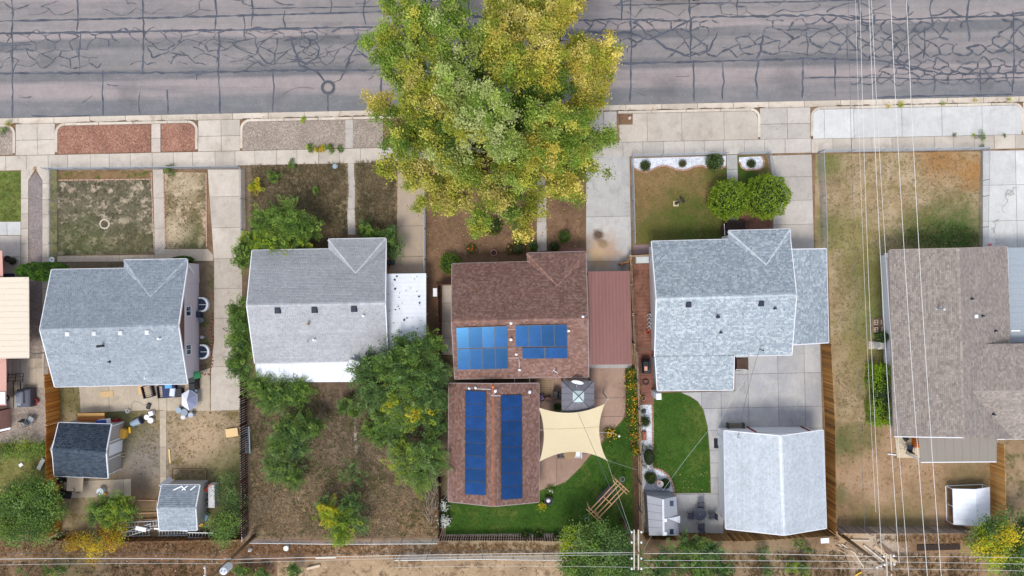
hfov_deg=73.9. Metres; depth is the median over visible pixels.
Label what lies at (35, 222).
gravel strip
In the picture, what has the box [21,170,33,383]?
driveway
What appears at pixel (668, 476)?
brick edging
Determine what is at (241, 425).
wood fence
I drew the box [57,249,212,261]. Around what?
walkway
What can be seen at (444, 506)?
flowering plant
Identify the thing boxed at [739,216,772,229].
brick patio
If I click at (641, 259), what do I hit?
storage chest
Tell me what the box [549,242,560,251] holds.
shrub
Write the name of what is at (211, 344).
brick border
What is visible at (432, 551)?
dry grass
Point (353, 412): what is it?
shrub
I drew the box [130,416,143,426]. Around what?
trash can
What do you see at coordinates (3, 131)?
weed
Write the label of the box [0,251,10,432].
house
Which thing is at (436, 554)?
power line
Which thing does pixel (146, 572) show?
dry grass
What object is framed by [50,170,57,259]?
lawn
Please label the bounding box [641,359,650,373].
barbecue
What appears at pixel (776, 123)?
driveway apron
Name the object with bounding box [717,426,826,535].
garage
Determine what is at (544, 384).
wood deck
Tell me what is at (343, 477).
shrub
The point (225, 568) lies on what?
utility pole
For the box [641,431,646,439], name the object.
planter box
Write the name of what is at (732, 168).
walkway
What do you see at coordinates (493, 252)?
planter
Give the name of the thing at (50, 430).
wood fence
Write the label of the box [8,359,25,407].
patio
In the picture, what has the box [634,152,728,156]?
chain link fence
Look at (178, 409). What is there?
bucket
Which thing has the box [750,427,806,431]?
garage door
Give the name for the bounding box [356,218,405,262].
shrub
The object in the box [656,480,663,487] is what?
birdbath
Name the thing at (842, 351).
lawn
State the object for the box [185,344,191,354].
window
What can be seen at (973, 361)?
house
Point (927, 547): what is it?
plank
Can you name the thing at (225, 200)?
driveway
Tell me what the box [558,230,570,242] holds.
shrub
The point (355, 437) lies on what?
walkway
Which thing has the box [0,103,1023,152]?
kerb
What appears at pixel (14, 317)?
carport
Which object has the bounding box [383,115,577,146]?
parkway soil
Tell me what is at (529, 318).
house
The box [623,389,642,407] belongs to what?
flowering plant
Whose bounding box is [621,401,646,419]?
flowering plant
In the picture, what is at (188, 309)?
window
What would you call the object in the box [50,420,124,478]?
shed
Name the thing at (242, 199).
chain link fence
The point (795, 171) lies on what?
driveway
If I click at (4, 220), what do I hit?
grass
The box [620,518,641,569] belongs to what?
utility pole
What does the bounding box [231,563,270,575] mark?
shrub
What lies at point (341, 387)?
weedy yard
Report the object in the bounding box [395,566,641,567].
power line
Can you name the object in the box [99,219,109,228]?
stone ring
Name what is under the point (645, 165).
shrub
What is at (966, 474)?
back yard
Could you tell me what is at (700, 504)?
chair
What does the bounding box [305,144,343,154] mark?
weed
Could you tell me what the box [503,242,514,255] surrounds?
flowering plant
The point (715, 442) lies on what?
door mat
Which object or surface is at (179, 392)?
storage box
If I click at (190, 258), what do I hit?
shrub
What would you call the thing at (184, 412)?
bucket
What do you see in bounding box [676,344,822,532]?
patio
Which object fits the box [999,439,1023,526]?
back yard
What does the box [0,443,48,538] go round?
back yard
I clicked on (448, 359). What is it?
side soil
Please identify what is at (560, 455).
chair
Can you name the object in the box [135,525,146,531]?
storage box
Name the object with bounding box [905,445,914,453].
chair
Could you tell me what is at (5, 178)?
lawn
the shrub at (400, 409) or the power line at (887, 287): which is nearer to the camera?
the power line at (887, 287)
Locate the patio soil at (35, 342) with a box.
[8,325,47,389]
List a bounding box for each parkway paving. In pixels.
[619,111,757,141]
[813,105,1020,138]
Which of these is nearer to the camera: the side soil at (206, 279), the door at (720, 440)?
the door at (720, 440)
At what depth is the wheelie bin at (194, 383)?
57.10 m
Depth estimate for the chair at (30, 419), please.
57.54 m
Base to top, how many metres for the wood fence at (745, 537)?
1.829 m
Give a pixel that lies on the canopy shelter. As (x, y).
(967, 504)
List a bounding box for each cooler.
[96,418,110,422]
[148,410,154,415]
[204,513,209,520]
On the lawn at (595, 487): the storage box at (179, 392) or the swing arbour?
the swing arbour
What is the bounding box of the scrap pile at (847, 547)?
[836,539,896,569]
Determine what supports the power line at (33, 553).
attached to the utility pole at (225, 568)
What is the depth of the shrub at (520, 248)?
57.22 m
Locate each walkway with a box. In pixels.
[0,222,20,234]
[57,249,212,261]
[151,124,160,151]
[153,170,164,253]
[160,411,165,483]
[345,120,352,147]
[347,163,355,234]
[354,404,357,452]
[537,176,546,251]
[726,155,738,219]
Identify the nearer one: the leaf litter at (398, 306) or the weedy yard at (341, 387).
the leaf litter at (398, 306)
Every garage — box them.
[448,378,538,506]
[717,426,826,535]
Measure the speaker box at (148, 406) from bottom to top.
0.200 m
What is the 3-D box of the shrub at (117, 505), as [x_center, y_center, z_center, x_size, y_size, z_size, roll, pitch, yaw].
[-33.275,18.553,56.395,5.438,3.314,3.945,-34,90,0]
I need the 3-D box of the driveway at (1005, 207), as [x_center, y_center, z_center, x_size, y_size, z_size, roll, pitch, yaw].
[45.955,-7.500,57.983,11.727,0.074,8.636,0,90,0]
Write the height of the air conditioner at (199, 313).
0.600 m
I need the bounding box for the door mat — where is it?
[714,438,717,447]
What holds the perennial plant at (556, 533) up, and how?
on the gravel strip at (508, 535)
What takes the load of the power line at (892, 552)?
attached to the utility pole at (883, 565)
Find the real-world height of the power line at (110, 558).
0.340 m
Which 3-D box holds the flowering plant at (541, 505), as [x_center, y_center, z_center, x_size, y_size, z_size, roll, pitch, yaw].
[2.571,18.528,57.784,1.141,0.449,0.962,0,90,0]
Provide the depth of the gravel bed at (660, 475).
57.98 m
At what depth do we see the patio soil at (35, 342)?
57.99 m
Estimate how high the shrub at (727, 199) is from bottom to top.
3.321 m
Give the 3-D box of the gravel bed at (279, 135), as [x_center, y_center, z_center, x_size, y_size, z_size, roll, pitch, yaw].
[-16.977,-13.053,57.995,12.009,0.070,2.408,-1,90,0]
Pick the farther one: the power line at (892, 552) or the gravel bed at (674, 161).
the gravel bed at (674, 161)
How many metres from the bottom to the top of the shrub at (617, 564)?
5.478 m
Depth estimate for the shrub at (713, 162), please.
57.23 m
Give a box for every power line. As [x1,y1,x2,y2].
[6,553,192,553]
[15,563,214,564]
[23,558,228,559]
[232,552,635,559]
[244,555,573,562]
[256,550,632,555]
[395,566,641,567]
[644,553,877,556]
[644,560,1006,563]
[644,567,1009,570]
[787,551,1023,554]
[848,0,864,523]
[856,32,875,509]
[860,17,881,554]
[869,9,898,555]
[871,0,908,575]
[890,0,927,575]
[892,556,1013,557]
[906,0,940,568]
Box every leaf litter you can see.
[5,539,986,573]
[250,391,440,535]
[388,276,421,337]
[424,149,585,253]
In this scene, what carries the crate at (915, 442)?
on the patio at (902, 452)
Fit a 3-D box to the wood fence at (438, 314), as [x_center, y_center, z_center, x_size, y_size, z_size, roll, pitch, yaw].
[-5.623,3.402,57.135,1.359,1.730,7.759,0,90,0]
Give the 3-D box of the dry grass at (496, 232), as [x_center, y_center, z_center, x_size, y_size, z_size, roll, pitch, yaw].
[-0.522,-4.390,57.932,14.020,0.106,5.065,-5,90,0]
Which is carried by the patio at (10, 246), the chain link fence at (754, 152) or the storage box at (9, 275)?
the storage box at (9, 275)
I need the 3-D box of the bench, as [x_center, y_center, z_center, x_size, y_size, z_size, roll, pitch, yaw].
[18.938,11.687,57.525,1.370,0.850,0.530,0,90,0]
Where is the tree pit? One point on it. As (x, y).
(624, 119)
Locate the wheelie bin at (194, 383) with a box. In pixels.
[188,371,201,389]
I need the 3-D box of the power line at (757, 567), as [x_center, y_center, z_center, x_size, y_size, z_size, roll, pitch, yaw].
[26.474,21.124,51.045,33.047,0.512,0.021,0,90,0]
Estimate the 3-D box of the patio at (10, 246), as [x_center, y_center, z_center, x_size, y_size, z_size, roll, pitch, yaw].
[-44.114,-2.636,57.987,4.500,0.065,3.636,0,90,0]
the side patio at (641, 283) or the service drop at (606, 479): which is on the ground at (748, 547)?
the side patio at (641, 283)
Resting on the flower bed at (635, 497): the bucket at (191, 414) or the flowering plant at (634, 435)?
the flowering plant at (634, 435)
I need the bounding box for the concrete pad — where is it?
[872,318,882,332]
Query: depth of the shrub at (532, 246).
57.49 m
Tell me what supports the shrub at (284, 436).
on the weedy yard at (341, 387)
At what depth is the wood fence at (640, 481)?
56.71 m
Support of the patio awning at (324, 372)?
on the weedy yard at (341, 387)
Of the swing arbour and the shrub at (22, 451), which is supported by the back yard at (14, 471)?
the shrub at (22, 451)
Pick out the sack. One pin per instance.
(172, 392)
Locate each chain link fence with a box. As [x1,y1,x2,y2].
[40,166,238,169]
[47,168,56,256]
[239,167,245,232]
[240,385,247,539]
[251,539,436,544]
[395,554,565,560]
[423,189,425,272]
[631,155,635,242]
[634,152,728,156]
[738,151,776,174]
[818,147,989,152]
[818,151,827,247]
[979,148,989,245]
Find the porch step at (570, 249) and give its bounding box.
[557,247,583,251]
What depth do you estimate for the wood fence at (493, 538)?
57.29 m
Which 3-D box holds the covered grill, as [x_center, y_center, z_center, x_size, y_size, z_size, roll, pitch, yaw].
[-41.115,9.273,57.450,1.229,1.100,1.523,0,90,0]
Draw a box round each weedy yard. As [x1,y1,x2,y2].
[243,162,395,276]
[243,253,440,539]
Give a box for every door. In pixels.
[109,440,122,455]
[717,434,722,448]
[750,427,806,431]
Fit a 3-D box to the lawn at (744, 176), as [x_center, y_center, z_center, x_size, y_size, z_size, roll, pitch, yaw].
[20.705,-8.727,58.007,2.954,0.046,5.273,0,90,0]
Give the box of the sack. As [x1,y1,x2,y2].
[169,388,175,396]
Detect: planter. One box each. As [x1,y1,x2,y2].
[4,256,11,261]
[490,249,496,255]
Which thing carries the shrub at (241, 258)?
on the weedy yard at (247, 180)
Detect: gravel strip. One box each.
[29,172,42,324]
[442,533,637,539]
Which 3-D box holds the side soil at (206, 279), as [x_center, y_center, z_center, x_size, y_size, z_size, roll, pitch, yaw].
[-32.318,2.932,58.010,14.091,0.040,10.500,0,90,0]
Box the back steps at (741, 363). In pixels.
[735,356,747,370]
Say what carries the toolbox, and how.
on the back yard at (144, 486)
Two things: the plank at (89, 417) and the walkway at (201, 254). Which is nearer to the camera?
the plank at (89, 417)
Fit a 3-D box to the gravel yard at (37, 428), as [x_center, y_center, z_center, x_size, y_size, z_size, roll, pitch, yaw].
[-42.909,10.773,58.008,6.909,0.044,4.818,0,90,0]
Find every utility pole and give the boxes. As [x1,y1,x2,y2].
[203,535,255,575]
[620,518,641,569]
[838,532,895,575]
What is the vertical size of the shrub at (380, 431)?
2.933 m
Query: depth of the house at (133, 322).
54.59 m
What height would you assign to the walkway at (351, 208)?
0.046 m
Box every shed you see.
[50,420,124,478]
[157,477,208,530]
[644,490,679,535]
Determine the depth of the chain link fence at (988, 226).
57.22 m
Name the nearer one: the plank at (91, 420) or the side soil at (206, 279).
the plank at (91, 420)
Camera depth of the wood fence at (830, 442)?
57.04 m
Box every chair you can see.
[22,415,35,425]
[553,391,559,397]
[557,453,564,458]
[574,452,581,458]
[687,511,693,519]
[697,502,703,508]
[697,523,705,532]
[709,511,717,520]
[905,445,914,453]
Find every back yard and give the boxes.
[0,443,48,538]
[48,386,242,539]
[834,421,999,526]
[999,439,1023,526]
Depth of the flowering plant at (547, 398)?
57.61 m
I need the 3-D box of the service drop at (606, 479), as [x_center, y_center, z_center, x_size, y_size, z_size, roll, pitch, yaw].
[7.384,14.911,53.101,0.029,3.029,11.026,-23,90,0]
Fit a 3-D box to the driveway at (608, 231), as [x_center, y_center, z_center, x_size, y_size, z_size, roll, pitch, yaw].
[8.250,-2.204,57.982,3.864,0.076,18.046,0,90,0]
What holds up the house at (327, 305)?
on the ground at (748, 547)
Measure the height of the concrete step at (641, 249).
0.060 m
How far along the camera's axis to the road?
58.13 m
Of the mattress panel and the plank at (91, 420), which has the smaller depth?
the plank at (91, 420)
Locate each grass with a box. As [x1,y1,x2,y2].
[0,174,45,524]
[0,534,978,559]
[0,549,983,575]
[63,387,240,516]
[248,470,442,538]
[427,203,585,271]
[839,423,948,524]
[902,221,979,248]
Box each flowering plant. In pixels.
[436,497,451,513]
[436,509,455,529]
[464,241,478,254]
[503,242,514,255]
[536,501,547,511]
[539,393,545,401]
[545,395,551,401]
[545,484,555,495]
[601,425,617,443]
[619,376,642,394]
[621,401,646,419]
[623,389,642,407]
[624,365,640,381]
[624,412,644,430]
[626,428,643,445]
[628,443,642,456]
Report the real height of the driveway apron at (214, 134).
0.056 m
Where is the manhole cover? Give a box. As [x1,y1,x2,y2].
[324,83,331,91]
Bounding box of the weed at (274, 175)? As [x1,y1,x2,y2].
[266,170,282,183]
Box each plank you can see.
[37,458,44,469]
[77,413,104,416]
[77,416,104,419]
[77,419,98,421]
[100,391,112,397]
[917,544,959,550]
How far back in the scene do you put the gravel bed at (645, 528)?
57.99 m
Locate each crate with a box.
[140,385,155,398]
[156,385,164,397]
[912,437,918,447]
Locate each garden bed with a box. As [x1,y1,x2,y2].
[137,499,157,520]
[171,468,205,479]
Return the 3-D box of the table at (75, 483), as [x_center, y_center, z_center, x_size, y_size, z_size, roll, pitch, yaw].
[-36.927,16.579,57.615,1.741,0.770,1.347,0,90,0]
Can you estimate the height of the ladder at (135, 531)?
0.130 m
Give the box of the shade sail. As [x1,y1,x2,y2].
[539,393,607,461]
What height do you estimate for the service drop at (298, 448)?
2.612 m
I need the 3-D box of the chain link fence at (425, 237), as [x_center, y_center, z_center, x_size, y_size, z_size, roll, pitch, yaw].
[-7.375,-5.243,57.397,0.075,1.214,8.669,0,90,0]
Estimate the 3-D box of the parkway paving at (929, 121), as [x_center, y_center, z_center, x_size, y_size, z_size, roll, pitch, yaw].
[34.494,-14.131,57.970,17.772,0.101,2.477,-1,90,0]
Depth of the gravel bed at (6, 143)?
57.95 m
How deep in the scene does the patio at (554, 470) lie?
57.95 m
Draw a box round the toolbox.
[119,428,128,438]
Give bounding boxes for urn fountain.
[544,497,552,504]
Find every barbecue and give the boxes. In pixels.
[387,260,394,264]
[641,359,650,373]
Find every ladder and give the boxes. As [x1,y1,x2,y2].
[118,520,157,527]
[120,530,150,536]
[121,523,152,537]
[158,530,187,535]
[187,532,211,537]
[245,427,250,452]
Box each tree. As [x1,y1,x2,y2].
[343,324,454,417]
[357,0,627,244]
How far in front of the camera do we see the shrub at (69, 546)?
56.28 m
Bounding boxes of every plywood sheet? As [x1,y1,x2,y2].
[138,385,145,393]
[225,427,238,437]
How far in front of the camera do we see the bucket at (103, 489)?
57.49 m
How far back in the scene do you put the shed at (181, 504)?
55.77 m
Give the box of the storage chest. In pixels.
[635,256,648,262]
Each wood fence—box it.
[43,374,60,537]
[47,534,247,542]
[238,376,248,537]
[436,283,450,368]
[437,476,440,538]
[439,535,628,543]
[626,255,635,354]
[634,351,643,532]
[642,529,835,542]
[821,343,836,534]
[836,526,973,534]
[990,443,1006,520]
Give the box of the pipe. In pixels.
[316,556,335,558]
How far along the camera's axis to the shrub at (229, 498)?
56.71 m
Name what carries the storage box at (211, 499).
on the back yard at (144, 486)
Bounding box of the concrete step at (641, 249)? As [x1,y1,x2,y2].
[634,245,650,253]
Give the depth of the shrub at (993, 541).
54.73 m
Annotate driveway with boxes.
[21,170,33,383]
[26,358,43,386]
[37,170,49,381]
[208,169,241,410]
[389,164,424,273]
[586,156,631,367]
[770,155,813,248]
[982,150,1023,247]
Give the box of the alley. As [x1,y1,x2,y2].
[277,559,564,575]
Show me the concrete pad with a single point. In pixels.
(879, 326)
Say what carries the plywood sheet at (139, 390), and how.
on the patio at (123, 398)
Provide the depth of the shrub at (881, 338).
57.18 m
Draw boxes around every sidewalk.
[0,148,380,170]
[381,138,810,160]
[811,135,1023,152]
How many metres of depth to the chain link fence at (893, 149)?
57.26 m
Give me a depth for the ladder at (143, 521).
57.55 m
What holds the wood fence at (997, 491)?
on the back yard at (966, 474)
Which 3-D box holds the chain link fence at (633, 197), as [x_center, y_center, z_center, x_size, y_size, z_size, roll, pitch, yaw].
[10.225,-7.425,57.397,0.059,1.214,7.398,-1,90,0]
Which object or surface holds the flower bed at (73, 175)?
on the lawn at (92, 206)
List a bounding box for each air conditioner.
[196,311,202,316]
[433,288,436,296]
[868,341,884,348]
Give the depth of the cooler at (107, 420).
56.47 m
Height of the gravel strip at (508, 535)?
0.056 m
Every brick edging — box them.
[632,165,725,171]
[652,405,653,446]
[654,467,674,490]
[739,156,764,170]
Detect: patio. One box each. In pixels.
[0,236,20,276]
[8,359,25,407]
[64,479,130,497]
[79,368,209,412]
[535,368,624,489]
[633,263,651,348]
[636,350,653,403]
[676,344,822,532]
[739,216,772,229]
[895,437,919,457]
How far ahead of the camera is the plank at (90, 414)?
56.95 m
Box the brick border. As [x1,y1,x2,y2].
[201,293,213,375]
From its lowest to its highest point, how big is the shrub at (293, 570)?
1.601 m
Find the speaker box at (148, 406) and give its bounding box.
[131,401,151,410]
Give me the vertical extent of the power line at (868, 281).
0.603 m
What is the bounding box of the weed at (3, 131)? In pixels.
[0,126,6,136]
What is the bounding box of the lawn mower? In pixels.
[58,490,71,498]
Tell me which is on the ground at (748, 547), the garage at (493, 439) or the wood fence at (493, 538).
the garage at (493, 439)
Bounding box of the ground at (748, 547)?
[0,103,1023,575]
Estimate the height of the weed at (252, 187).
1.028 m
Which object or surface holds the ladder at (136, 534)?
on the back yard at (144, 486)
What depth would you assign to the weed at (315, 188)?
57.66 m
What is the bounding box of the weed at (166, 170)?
[163,163,175,176]
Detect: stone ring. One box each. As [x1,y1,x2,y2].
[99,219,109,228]
[485,215,503,236]
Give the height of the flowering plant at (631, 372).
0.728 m
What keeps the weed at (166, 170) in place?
on the ground at (748, 547)
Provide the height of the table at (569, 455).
0.672 m
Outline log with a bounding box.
[307,564,319,569]
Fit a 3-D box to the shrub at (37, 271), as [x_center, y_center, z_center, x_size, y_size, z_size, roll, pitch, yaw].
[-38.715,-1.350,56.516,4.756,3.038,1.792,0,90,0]
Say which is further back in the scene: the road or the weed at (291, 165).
the road
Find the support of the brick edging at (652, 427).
on the ground at (748, 547)
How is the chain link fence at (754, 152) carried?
on the ground at (748, 547)
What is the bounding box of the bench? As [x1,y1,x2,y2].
[726,422,744,428]
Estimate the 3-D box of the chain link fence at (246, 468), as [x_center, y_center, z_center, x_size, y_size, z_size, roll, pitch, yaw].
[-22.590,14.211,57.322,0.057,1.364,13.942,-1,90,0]
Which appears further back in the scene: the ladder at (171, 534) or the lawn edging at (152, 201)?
the lawn edging at (152, 201)
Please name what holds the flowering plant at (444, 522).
on the ground at (748, 547)
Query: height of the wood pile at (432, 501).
0.768 m
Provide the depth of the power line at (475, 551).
51.85 m
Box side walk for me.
[442,285,452,354]
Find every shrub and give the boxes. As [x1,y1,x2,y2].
[0,432,46,469]
[0,467,71,549]
[7,257,17,265]
[13,261,69,281]
[16,563,67,575]
[59,518,131,567]
[80,490,141,534]
[172,255,194,262]
[199,504,245,552]
[210,468,250,520]
[222,318,251,363]
[222,345,254,386]
[225,292,248,332]
[230,230,255,275]
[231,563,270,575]
[238,371,319,417]
[247,194,323,256]
[260,454,307,492]
[261,407,327,462]
[281,562,302,575]
[312,486,370,547]
[336,395,359,419]
[337,457,367,486]
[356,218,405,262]
[358,415,391,449]
[363,379,438,445]
[372,407,409,444]
[379,425,452,500]
[422,373,450,440]
[439,252,462,274]
[487,216,502,236]
[511,240,526,254]
[528,242,538,251]
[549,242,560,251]
[551,510,656,575]
[553,403,561,411]
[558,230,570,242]
[639,160,650,171]
[641,416,650,427]
[641,524,736,575]
[642,444,657,471]
[644,472,656,484]
[661,478,669,489]
[678,160,686,167]
[705,153,723,172]
[707,177,752,221]
[744,172,792,220]
[747,159,756,168]
[756,539,813,575]
[864,361,891,428]
[875,331,888,342]
[959,503,1023,575]
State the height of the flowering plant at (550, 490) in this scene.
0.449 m
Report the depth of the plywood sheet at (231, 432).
57.79 m
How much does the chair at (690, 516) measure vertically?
0.923 m
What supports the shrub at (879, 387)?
on the lawn at (842, 351)
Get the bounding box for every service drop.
[249,362,350,526]
[577,411,635,545]
[738,351,758,434]
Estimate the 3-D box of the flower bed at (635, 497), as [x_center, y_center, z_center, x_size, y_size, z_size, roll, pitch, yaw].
[10.250,13.841,58.000,1.136,0.060,14.409,0,90,0]
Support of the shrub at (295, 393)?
on the weedy yard at (341, 387)
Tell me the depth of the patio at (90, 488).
57.97 m
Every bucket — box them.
[96,487,105,494]
[175,407,182,412]
[180,409,189,415]
[188,412,194,417]
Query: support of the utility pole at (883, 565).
on the ground at (748, 547)
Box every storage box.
[3,273,14,276]
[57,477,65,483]
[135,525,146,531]
[162,385,177,397]
[175,388,183,397]
[208,482,218,507]
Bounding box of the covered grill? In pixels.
[15,388,36,406]
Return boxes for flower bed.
[57,171,150,179]
[626,366,638,534]
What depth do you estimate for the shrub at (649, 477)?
57.53 m
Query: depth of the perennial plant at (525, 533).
57.72 m
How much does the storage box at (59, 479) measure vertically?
0.500 m
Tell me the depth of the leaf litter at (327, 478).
57.93 m
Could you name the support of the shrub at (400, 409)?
on the weedy yard at (341, 387)
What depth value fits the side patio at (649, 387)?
57.95 m
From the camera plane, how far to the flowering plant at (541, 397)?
57.50 m
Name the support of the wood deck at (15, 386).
on the patio at (14, 366)
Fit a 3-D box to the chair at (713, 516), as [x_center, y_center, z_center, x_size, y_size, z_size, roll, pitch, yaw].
[16.954,19.256,57.489,0.630,0.923,0.564,0,90,0]
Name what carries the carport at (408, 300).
on the driveway at (410, 226)
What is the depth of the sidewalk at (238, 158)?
57.95 m
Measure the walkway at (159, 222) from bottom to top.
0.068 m
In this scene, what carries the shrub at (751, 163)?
on the gravel bed at (757, 159)
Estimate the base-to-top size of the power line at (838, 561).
0.514 m
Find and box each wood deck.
[9,376,20,406]
[537,378,549,398]
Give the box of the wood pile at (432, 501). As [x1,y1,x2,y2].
[422,474,447,524]
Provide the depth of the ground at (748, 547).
58.00 m
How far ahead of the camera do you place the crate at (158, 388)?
57.64 m
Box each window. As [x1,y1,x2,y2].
[185,306,191,316]
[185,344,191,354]
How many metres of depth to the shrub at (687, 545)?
54.31 m
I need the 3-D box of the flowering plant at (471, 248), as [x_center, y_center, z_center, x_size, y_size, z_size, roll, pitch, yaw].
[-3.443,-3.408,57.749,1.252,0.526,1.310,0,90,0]
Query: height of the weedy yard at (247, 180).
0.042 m
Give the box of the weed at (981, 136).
[975,129,984,141]
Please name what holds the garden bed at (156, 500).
on the back yard at (144, 486)
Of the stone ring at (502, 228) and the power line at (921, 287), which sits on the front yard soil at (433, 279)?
the stone ring at (502, 228)
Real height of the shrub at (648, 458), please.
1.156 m
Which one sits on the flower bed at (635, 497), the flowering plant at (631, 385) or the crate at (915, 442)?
the flowering plant at (631, 385)
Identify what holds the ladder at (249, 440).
attached to the wood fence at (241, 425)
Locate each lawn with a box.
[0,171,20,220]
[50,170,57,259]
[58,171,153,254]
[164,172,206,248]
[446,418,632,533]
[632,167,727,243]
[653,393,709,492]
[738,155,770,215]
[814,151,981,420]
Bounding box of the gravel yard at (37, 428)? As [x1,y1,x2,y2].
[0,387,48,442]
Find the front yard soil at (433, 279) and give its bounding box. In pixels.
[426,164,585,366]
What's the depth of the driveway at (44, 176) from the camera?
57.96 m
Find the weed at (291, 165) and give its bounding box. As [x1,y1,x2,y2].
[288,158,295,168]
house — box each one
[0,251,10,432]
[39,258,210,386]
[246,238,388,366]
[451,251,588,386]
[649,228,828,399]
[881,246,1023,439]
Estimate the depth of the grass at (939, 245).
57.96 m
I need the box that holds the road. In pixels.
[0,0,1023,117]
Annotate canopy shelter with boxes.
[945,484,989,525]
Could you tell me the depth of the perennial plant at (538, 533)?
57.70 m
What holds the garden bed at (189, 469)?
on the back yard at (144, 486)
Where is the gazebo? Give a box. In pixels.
[561,379,593,412]
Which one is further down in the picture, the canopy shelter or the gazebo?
the canopy shelter
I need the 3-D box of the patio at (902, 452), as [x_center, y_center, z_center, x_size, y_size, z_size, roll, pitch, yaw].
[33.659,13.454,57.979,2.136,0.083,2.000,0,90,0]
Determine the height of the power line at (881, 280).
0.609 m
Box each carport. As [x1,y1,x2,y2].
[0,277,44,358]
[386,273,427,353]
[587,271,631,364]
[1008,247,1023,342]
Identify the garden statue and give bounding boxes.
[673,197,684,205]
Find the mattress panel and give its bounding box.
[820,537,828,542]
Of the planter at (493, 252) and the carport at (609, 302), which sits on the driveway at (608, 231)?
the carport at (609, 302)
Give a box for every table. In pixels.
[63,477,83,492]
[563,452,575,459]
[693,508,705,520]
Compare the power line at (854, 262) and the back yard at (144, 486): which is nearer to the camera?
the power line at (854, 262)
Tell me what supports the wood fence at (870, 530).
on the back yard at (966, 474)
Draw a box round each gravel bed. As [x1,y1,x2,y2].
[0,127,12,154]
[57,124,150,153]
[161,123,195,151]
[242,119,382,149]
[631,156,725,170]
[640,405,673,491]
[643,492,675,531]
[739,156,762,168]
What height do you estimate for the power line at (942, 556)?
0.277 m
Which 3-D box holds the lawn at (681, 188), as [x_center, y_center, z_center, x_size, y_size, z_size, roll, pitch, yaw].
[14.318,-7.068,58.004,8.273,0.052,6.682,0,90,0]
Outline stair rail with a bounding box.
[6,373,23,381]
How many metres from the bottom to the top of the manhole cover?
0.014 m
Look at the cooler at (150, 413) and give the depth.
57.60 m
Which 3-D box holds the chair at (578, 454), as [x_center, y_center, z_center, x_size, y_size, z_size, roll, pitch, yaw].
[5.559,14.045,57.539,0.645,0.923,0.577,0,90,0]
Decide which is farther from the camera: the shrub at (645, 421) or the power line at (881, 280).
the shrub at (645, 421)
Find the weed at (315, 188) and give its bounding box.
[312,186,318,194]
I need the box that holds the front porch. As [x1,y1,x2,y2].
[721,220,745,235]
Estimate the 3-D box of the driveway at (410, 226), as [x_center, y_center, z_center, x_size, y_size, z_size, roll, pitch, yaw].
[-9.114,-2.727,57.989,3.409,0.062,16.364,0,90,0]
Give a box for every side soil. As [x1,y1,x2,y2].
[50,261,213,383]
[441,355,453,501]
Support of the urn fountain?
on the lawn at (595, 487)
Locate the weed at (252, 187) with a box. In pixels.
[247,177,264,195]
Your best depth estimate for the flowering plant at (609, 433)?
57.66 m
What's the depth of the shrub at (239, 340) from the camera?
55.11 m
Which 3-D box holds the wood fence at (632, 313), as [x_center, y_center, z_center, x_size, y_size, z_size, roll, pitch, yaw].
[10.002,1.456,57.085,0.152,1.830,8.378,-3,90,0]
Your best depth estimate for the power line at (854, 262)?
49.88 m
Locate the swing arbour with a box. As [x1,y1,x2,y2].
[586,474,628,521]
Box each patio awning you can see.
[255,362,358,381]
[906,437,996,462]
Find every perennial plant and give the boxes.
[519,529,530,542]
[531,528,542,538]
[550,528,562,537]
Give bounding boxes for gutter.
[0,96,1023,124]
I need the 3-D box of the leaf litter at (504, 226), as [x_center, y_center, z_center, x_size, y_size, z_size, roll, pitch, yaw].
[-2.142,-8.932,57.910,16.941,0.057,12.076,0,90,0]
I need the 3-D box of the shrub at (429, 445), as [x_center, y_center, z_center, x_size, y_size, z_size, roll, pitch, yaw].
[-7.498,14.411,55.705,5.544,4.705,6.365,-22,90,0]
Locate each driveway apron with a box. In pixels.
[16,124,54,154]
[198,120,239,150]
[590,111,616,142]
[760,107,809,138]
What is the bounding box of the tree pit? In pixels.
[619,114,632,124]
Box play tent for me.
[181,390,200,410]
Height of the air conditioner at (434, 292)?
0.500 m
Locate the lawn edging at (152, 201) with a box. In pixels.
[58,172,206,252]
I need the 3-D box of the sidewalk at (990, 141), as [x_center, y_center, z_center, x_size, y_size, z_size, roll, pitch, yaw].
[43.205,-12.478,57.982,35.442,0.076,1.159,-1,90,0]
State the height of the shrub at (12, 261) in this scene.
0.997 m
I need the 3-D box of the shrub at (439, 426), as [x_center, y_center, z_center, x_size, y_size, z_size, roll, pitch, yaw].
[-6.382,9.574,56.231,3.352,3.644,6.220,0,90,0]
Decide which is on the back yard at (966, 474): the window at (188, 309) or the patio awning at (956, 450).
the patio awning at (956, 450)
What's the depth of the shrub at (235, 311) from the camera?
55.09 m

